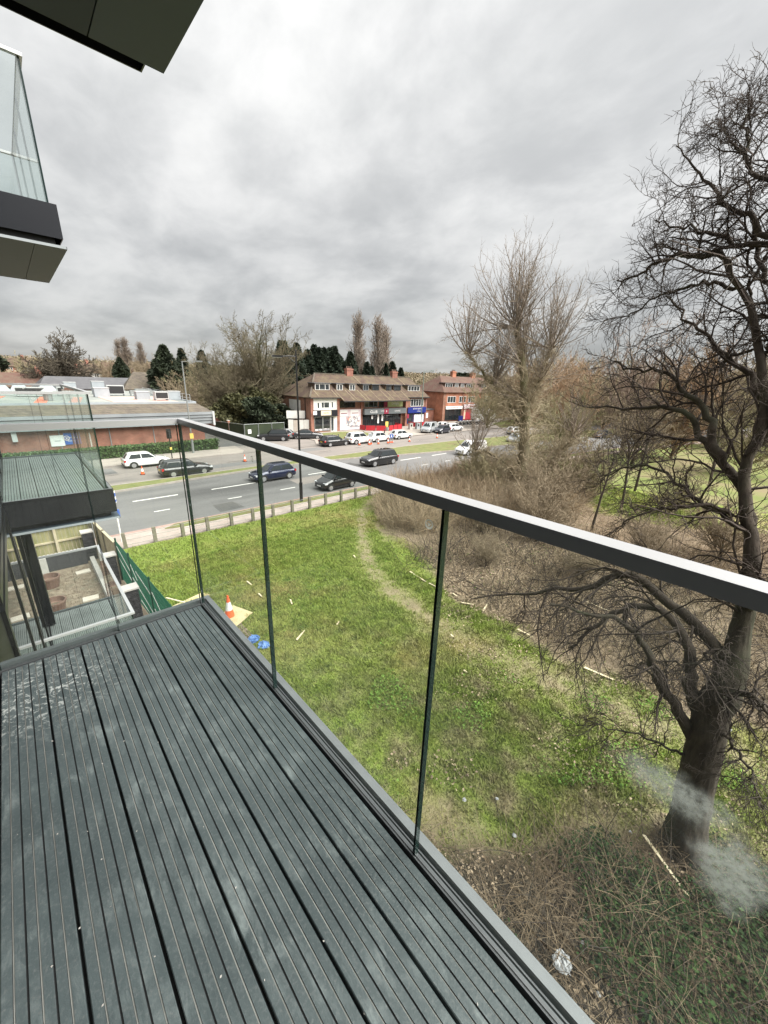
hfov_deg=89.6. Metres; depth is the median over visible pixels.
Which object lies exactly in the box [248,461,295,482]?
car
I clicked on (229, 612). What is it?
traffic cone
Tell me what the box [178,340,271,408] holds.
bare tree
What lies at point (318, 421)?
window
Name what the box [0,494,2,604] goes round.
window
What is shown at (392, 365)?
conifer
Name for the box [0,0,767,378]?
sky
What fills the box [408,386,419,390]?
window
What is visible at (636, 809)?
leaf litter
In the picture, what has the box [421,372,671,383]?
woodland
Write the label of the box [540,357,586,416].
bare thicket
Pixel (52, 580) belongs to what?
plant pot
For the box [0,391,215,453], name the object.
flat roofed building
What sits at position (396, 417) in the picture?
window
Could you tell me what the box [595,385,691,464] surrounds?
bare thicket
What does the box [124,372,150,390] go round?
house
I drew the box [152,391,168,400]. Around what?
air conditioner
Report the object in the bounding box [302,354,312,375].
conifer
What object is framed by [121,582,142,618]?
brick pillar
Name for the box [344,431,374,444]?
car
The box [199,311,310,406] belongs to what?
bare tree
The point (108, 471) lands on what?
road patch
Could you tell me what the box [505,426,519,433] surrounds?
car
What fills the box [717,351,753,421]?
bare thicket
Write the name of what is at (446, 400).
shop terrace
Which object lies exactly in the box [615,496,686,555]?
bare bush
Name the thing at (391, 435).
road sign
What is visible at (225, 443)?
driveway
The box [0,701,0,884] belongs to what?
window
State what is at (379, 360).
bare poplar
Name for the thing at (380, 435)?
car
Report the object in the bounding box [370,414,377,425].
window
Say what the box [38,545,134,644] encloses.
balcony
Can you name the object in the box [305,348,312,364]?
conifer
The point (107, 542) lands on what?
timber fence
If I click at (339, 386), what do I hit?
window
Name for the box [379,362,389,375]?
conifer
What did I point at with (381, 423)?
window
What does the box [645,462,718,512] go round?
bare thicket
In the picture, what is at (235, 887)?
grit
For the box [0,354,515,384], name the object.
woodland
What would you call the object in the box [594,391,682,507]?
bare sapling
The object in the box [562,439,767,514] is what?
park
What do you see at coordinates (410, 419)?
window
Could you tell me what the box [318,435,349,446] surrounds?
car
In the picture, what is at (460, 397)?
window
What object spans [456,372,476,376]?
evergreen tree
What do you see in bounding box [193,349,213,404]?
conifer
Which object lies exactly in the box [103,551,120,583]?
brick pillar
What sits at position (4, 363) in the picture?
evergreen tree
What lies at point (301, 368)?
conifer
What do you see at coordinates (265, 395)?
evergreen shrub
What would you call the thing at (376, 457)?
car
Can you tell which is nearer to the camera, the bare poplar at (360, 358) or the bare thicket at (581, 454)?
the bare thicket at (581, 454)
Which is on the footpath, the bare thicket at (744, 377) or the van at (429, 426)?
the bare thicket at (744, 377)
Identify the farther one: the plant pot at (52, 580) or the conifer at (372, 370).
the conifer at (372, 370)
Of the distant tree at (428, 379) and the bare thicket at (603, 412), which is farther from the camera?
the distant tree at (428, 379)
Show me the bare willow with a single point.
(523, 418)
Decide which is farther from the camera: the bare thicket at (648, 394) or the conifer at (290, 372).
the conifer at (290, 372)
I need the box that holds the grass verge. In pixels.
[165,441,696,528]
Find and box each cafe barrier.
[360,425,385,430]
[389,423,401,430]
[408,421,424,426]
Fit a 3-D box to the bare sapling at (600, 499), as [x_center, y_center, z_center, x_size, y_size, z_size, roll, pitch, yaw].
[14.335,-2.216,24.407,4.689,7.529,3.777,-9,22,-29]
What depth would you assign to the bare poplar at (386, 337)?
122.88 m
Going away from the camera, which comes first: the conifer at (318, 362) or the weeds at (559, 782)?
the weeds at (559, 782)
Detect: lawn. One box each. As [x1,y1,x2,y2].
[123,476,767,1023]
[322,431,367,438]
[492,419,600,427]
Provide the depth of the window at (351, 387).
71.88 m
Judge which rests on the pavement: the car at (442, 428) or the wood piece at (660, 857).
the car at (442, 428)
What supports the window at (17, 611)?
in the apartment building at (27, 619)
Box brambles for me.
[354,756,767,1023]
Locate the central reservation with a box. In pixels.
[111,428,641,490]
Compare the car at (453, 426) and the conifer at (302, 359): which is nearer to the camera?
the car at (453, 426)
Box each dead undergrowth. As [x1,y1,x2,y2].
[360,455,614,539]
[367,480,767,735]
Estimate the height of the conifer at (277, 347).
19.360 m
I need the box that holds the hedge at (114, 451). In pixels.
[2,438,219,458]
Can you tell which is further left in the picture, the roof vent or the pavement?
the roof vent
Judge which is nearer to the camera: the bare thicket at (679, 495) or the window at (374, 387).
the bare thicket at (679, 495)
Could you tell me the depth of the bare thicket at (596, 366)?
111.11 m
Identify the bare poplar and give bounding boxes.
[112,339,132,367]
[119,335,136,371]
[133,341,147,369]
[345,308,383,375]
[366,311,388,375]
[374,324,394,371]
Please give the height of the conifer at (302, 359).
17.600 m
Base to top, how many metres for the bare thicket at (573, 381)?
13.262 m
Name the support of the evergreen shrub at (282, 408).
on the ground
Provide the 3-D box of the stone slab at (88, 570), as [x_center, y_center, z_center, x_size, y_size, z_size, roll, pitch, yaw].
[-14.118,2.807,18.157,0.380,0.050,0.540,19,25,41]
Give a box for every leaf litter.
[388,602,767,850]
[431,537,711,704]
[431,834,767,1023]
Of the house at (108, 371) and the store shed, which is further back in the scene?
the house at (108, 371)
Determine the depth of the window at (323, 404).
67.17 m
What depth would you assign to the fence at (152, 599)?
15.06 m
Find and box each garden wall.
[90,556,107,596]
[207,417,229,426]
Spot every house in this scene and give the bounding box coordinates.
[0,365,44,388]
[6,354,30,372]
[31,376,127,390]
[77,359,101,376]
[100,362,132,376]
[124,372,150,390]
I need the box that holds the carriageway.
[103,422,640,484]
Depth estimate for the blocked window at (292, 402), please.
68.98 m
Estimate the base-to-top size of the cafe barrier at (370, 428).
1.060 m
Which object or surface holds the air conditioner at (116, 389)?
on the flat roofed building at (14, 409)
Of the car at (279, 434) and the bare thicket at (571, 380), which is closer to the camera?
the car at (279, 434)
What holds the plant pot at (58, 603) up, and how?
on the garden gravel
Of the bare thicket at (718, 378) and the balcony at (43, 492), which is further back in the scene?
the bare thicket at (718, 378)
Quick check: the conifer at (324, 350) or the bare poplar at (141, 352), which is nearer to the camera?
the conifer at (324, 350)
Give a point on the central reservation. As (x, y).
(440, 446)
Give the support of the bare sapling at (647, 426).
on the lawn at (437, 804)
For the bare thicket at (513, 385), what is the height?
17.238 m
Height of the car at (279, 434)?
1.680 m
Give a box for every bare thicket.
[450,436,512,493]
[461,374,513,427]
[497,357,546,415]
[506,419,562,470]
[507,354,555,420]
[531,375,613,447]
[533,357,564,419]
[533,419,621,491]
[538,353,590,429]
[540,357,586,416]
[542,358,600,407]
[551,435,624,495]
[559,350,597,393]
[559,362,610,442]
[576,354,607,387]
[576,354,640,429]
[582,359,651,419]
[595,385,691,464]
[601,369,671,410]
[614,364,679,423]
[625,348,694,419]
[645,339,751,458]
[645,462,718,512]
[655,356,730,391]
[664,348,767,434]
[670,356,736,435]
[688,383,767,472]
[689,474,767,564]
[699,364,757,448]
[710,359,755,437]
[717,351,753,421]
[729,355,767,427]
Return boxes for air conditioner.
[14,387,43,396]
[105,385,124,395]
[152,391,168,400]
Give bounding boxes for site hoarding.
[286,411,308,430]
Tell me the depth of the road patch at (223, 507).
28.30 m
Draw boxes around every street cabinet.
[408,423,412,428]
[415,423,419,428]
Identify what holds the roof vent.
on the flat roofed building at (14, 409)
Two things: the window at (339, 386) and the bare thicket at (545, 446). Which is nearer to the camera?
the bare thicket at (545, 446)
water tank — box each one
[63,382,75,386]
[90,381,104,393]
[91,387,109,396]
[133,391,150,399]
[167,391,180,399]
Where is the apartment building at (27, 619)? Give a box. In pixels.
[0,450,55,884]
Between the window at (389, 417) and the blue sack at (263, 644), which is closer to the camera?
the blue sack at (263, 644)
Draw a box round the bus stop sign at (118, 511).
[114,491,121,540]
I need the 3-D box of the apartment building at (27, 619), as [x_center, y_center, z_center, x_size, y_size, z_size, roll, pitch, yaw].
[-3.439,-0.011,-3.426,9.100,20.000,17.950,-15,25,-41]
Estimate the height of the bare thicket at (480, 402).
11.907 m
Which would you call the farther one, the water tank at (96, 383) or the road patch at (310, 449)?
the water tank at (96, 383)
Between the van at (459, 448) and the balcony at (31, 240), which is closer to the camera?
the balcony at (31, 240)
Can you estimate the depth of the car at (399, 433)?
63.56 m
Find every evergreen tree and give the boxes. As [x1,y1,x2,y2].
[0,355,10,371]
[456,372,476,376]
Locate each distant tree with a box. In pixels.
[12,351,40,372]
[92,354,118,377]
[127,353,154,371]
[418,369,438,384]
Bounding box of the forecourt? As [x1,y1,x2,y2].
[236,438,322,453]
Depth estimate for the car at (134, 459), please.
38.67 m
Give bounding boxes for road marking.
[133,453,448,511]
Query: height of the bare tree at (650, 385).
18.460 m
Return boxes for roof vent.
[41,389,52,400]
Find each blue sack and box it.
[248,634,259,642]
[258,640,269,648]
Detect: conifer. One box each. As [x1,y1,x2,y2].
[111,357,130,377]
[145,343,186,390]
[176,348,193,389]
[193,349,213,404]
[272,340,280,366]
[274,340,293,388]
[287,346,307,384]
[298,346,307,369]
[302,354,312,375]
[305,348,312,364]
[310,344,316,356]
[311,346,326,373]
[321,346,328,361]
[322,353,328,372]
[328,345,343,373]
[339,355,344,373]
[345,351,358,374]
[362,361,371,374]
[370,366,375,374]
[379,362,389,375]
[389,361,397,371]
[398,367,404,376]
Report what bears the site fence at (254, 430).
on the forecourt
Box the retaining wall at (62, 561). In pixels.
[38,547,87,571]
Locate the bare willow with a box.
[436,215,615,495]
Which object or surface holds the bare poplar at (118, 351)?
on the hill
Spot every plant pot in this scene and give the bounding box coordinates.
[43,572,59,589]
[49,595,66,611]
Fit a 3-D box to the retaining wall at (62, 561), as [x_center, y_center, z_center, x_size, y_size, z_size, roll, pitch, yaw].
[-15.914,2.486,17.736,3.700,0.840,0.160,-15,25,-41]
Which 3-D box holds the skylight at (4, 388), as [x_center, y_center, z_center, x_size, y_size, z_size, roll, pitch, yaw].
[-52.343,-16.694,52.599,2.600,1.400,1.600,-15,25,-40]
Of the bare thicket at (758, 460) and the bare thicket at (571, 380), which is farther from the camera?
the bare thicket at (571, 380)
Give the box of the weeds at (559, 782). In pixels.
[368,668,766,790]
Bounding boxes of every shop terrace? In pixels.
[274,366,429,431]
[420,370,491,421]
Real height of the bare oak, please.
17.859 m
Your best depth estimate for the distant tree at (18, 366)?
130.05 m
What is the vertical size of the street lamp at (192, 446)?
10.410 m
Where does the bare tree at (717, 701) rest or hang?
on the lawn at (437, 804)
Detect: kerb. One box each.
[48,434,745,549]
[103,427,506,467]
[110,436,583,492]
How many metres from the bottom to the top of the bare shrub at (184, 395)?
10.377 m
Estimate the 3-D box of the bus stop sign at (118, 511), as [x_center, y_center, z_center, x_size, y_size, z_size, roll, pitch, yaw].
[-14.664,0.223,21.319,0.140,2.900,0.345,-3,19,-15]
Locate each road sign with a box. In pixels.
[368,433,372,443]
[389,433,393,442]
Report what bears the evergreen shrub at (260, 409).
on the ground
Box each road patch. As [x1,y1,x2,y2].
[103,469,116,474]
[212,460,262,468]
[212,502,243,511]
[290,474,324,483]
[296,447,323,451]
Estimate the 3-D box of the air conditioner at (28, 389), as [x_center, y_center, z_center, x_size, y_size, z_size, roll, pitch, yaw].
[-46.747,-15.896,51.130,3.000,1.200,1.220,-14,24,-39]
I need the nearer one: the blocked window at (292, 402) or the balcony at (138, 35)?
the balcony at (138, 35)
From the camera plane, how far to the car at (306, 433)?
59.81 m
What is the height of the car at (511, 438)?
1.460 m
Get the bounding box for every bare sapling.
[572,417,657,530]
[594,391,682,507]
[614,376,696,491]
[690,371,757,491]
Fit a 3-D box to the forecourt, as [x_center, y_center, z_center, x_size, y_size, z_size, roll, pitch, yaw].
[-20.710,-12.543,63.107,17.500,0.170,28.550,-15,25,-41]
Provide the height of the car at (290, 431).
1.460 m
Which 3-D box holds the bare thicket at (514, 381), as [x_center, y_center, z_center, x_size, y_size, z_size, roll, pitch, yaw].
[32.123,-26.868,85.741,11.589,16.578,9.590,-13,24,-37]
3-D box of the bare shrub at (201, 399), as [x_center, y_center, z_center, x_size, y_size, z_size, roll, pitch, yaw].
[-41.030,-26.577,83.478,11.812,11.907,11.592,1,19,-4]
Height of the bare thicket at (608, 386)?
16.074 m
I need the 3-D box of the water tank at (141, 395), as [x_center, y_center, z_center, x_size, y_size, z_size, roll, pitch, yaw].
[-33.106,-15.971,52.926,1.300,1.080,1.700,19,25,41]
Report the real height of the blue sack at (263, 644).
0.220 m
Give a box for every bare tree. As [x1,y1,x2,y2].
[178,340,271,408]
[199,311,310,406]
[379,43,767,875]
[597,311,704,455]
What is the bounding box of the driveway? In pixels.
[205,433,244,446]
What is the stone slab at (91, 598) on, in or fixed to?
on the garden gravel
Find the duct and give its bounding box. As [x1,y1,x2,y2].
[129,390,154,395]
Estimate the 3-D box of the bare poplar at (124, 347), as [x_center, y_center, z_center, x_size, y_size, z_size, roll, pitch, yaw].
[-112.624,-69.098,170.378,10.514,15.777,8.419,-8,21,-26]
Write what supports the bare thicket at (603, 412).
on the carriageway
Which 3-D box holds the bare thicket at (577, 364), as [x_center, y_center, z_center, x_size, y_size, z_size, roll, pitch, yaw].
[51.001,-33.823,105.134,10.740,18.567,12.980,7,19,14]
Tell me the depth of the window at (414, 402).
82.32 m
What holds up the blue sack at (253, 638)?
on the lawn at (437, 804)
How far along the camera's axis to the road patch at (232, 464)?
41.70 m
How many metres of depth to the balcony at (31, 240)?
3.83 m
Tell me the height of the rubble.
0.138 m
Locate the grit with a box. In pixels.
[17,648,493,1014]
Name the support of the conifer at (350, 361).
on the ground
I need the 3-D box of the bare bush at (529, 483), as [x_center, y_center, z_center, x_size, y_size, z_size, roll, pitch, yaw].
[11.287,-2.172,26.872,5.387,5.765,5.232,9,20,21]
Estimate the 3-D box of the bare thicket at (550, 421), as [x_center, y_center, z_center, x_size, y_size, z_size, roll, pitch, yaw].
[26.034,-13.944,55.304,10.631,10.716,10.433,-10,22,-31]
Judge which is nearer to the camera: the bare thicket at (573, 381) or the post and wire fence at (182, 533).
the post and wire fence at (182, 533)
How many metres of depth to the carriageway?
48.17 m
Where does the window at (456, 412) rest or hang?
in the shop terrace at (446, 400)
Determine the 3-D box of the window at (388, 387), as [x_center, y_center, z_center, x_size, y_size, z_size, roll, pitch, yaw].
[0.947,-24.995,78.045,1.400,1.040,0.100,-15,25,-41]
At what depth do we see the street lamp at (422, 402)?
73.41 m
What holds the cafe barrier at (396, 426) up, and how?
on the pavement
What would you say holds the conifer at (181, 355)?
on the ground
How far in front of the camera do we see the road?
31.38 m
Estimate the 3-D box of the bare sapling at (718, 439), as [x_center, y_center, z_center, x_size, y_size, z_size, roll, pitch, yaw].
[30.706,-7.468,35.671,7.034,11.293,5.665,12,21,27]
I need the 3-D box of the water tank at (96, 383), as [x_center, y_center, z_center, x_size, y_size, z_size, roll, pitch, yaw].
[-45.316,-19.713,61.291,1.700,1.980,1.500,-15,25,-41]
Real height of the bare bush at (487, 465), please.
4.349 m
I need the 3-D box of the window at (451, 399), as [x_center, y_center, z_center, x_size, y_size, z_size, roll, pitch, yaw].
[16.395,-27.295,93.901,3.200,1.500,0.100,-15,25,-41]
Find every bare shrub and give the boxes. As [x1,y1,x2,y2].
[154,368,211,404]
[161,359,212,410]
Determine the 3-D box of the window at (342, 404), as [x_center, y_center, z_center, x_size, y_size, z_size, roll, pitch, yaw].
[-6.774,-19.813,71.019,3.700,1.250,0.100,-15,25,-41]
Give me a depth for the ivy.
6.57 m
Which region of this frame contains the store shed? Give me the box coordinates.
[426,408,434,420]
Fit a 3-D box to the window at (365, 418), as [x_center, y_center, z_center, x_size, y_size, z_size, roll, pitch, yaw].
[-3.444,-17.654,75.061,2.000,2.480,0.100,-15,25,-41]
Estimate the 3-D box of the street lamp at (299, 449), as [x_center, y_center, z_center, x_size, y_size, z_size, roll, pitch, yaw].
[-6.797,-5.823,27.620,1.708,10.800,0.260,-8,21,-28]
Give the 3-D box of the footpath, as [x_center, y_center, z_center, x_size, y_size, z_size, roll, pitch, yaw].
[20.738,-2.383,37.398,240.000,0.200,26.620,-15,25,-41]
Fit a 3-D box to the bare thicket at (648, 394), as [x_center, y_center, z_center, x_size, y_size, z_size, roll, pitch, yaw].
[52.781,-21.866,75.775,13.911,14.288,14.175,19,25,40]
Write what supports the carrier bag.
in the brambles
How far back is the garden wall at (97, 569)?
17.45 m
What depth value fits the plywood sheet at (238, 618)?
15.19 m
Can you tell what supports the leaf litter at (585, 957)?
on the lawn at (437, 804)
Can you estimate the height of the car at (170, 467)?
1.480 m
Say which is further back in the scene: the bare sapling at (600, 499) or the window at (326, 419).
the window at (326, 419)
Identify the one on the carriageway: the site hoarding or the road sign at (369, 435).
the road sign at (369, 435)
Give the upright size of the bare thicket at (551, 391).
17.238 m
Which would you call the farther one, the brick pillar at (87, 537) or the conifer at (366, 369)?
the conifer at (366, 369)
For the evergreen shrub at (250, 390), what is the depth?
66.29 m
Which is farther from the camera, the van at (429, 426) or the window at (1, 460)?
the van at (429, 426)
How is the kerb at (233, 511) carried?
on the footpath
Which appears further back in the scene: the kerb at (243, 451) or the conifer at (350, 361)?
the conifer at (350, 361)
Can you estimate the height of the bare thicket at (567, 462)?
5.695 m
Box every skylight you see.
[0,385,12,394]
[10,385,24,390]
[39,386,56,390]
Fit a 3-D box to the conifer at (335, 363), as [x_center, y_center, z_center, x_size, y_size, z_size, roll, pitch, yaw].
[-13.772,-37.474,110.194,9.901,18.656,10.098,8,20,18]
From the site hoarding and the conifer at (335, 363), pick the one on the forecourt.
the site hoarding
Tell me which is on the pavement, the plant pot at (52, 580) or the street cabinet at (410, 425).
the street cabinet at (410, 425)
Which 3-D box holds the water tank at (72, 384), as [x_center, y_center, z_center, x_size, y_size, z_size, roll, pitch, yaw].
[-52.801,-21.037,65.044,1.700,1.580,1.500,-14,25,-39]
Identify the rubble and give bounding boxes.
[238,623,252,637]
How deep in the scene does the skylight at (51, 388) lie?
62.36 m
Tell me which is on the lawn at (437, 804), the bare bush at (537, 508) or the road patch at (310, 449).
the bare bush at (537, 508)
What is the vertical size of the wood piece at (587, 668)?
0.030 m
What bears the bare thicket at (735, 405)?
on the park
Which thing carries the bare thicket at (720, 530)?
on the lawn at (437, 804)
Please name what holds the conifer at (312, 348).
on the ground
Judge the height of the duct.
0.800 m
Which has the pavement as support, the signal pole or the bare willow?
the signal pole
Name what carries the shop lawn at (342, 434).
on the pavement
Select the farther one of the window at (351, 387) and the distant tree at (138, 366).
the distant tree at (138, 366)
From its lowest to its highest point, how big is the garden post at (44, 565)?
0.950 m
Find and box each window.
[0,452,2,500]
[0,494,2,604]
[0,508,45,656]
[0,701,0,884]
[13,535,53,646]
[289,399,300,410]
[314,417,322,430]
[315,384,328,389]
[321,402,329,407]
[323,416,329,430]
[330,416,333,430]
[337,384,342,389]
[340,401,354,407]
[349,384,354,389]
[362,415,369,425]
[364,402,377,406]
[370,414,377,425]
[372,385,378,389]
[378,414,384,425]
[385,414,392,425]
[386,385,390,390]
[393,413,400,424]
[394,386,400,390]
[407,413,412,423]
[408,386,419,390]
[410,399,423,405]
[444,409,452,420]
[447,396,455,402]
[453,409,460,419]
[459,396,465,402]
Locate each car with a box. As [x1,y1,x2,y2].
[120,451,169,468]
[157,458,212,476]
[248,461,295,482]
[257,429,289,440]
[281,428,296,438]
[292,429,322,438]
[314,472,355,490]
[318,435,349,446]
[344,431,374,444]
[359,448,398,466]
[370,431,389,441]
[389,429,412,439]
[433,424,450,433]
[446,423,462,431]
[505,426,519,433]
[506,433,519,442]
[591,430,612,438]
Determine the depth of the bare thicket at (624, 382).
90.23 m
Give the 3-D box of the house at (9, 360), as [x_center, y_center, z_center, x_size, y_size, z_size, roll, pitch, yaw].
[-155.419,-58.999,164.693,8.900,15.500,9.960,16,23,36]
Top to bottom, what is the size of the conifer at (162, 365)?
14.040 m
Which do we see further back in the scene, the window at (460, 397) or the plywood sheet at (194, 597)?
the window at (460, 397)
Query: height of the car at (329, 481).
1.500 m
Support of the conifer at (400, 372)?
on the ground
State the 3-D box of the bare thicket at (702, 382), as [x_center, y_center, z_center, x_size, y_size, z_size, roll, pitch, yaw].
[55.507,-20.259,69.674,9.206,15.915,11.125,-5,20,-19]
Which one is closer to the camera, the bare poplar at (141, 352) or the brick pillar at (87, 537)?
the brick pillar at (87, 537)
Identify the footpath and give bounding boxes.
[40,434,747,554]
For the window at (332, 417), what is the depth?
69.18 m
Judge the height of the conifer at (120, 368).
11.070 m
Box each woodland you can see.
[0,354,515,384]
[2,355,504,383]
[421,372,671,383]
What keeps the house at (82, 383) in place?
on the ground
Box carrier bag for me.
[552,948,572,975]
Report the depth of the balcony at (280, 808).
1.12 m
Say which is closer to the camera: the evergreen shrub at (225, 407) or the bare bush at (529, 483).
the bare bush at (529, 483)
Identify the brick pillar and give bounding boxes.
[79,528,97,560]
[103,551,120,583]
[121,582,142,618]
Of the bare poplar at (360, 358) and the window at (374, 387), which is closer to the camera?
the window at (374, 387)
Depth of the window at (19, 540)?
5.30 m
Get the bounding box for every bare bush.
[463,483,508,530]
[466,441,510,482]
[467,524,508,565]
[506,460,585,542]
[507,442,592,522]
[556,550,607,590]
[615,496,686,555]
[644,588,717,643]
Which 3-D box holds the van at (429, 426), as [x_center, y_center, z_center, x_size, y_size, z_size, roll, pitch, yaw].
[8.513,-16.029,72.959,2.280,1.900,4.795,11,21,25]
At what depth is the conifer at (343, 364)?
111.43 m
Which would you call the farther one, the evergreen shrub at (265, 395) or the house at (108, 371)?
the house at (108, 371)
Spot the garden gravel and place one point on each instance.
(99, 589)
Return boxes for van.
[420,421,436,432]
[454,439,486,455]
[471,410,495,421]
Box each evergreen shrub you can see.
[209,392,255,424]
[211,382,261,417]
[238,396,277,425]
[249,390,281,416]
[271,403,293,427]
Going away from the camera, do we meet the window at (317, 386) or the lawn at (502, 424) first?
the window at (317, 386)
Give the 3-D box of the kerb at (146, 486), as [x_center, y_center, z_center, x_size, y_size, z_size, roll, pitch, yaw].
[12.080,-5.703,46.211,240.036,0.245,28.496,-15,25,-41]
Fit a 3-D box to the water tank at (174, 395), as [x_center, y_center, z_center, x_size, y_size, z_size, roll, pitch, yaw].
[-29.709,-16.485,54.625,1.600,1.180,1.200,-14,25,-40]
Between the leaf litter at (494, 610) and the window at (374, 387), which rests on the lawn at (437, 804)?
the leaf litter at (494, 610)
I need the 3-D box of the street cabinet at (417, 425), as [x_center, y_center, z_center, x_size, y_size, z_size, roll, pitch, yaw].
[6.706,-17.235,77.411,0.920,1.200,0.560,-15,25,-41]
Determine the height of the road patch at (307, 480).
0.022 m
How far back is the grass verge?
28.00 m
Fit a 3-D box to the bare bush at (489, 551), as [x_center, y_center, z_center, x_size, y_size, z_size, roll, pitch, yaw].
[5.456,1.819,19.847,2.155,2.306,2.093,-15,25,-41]
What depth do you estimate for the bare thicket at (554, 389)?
73.08 m
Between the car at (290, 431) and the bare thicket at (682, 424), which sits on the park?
the bare thicket at (682, 424)
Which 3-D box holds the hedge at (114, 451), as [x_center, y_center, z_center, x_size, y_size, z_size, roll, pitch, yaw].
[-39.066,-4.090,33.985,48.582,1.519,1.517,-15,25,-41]
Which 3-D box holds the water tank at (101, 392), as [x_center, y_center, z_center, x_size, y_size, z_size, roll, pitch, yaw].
[-40.492,-17.165,55.374,1.900,1.280,1.300,-16,26,-43]
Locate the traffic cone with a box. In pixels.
[225,595,234,617]
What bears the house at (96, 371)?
on the hill
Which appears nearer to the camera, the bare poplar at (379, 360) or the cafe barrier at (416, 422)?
the cafe barrier at (416, 422)
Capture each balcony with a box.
[0,0,203,73]
[0,44,66,282]
[0,383,120,535]
[0,418,767,1023]
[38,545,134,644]
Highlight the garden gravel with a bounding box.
[47,554,147,615]
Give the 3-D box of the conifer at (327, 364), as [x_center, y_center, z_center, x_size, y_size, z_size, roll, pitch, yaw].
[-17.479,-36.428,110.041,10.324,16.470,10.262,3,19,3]
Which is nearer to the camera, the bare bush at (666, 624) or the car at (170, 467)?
the bare bush at (666, 624)
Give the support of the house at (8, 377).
on the ground
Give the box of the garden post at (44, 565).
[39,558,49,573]
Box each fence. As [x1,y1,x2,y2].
[31,523,121,579]
[114,538,171,613]
[120,473,436,548]
[215,421,284,437]
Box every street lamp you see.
[181,361,201,452]
[272,349,302,501]
[420,371,433,429]
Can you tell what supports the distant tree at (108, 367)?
on the hill
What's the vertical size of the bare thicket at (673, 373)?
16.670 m
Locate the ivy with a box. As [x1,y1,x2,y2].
[494,821,767,1023]
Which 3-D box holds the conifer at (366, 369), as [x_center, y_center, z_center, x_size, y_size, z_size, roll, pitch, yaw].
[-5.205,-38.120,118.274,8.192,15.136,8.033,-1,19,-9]
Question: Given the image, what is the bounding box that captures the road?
[35,426,750,548]
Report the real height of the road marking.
0.006 m
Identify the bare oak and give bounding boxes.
[18,326,99,378]
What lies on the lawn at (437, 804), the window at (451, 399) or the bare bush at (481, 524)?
the bare bush at (481, 524)
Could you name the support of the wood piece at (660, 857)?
on the brambles
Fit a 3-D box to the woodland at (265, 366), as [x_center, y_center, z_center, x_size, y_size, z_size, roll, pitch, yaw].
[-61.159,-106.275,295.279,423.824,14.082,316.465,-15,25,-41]
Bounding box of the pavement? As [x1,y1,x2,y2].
[99,418,594,465]
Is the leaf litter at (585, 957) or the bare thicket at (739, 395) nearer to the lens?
the leaf litter at (585, 957)
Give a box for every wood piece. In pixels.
[584,667,614,679]
[642,834,689,896]
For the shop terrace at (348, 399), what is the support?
on the pavement
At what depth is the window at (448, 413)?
94.73 m
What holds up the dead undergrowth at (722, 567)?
on the lawn at (437, 804)
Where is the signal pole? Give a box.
[166,429,172,457]
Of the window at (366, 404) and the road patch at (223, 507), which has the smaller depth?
the road patch at (223, 507)
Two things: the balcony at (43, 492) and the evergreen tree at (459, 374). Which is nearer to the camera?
the balcony at (43, 492)
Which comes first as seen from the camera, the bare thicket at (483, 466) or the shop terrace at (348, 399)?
the bare thicket at (483, 466)
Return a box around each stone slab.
[75,568,90,574]
[83,594,98,601]
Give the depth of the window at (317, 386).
67.61 m
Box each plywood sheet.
[174,593,209,605]
[224,605,252,625]
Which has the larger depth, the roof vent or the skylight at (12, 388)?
the skylight at (12, 388)
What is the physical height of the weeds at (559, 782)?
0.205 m

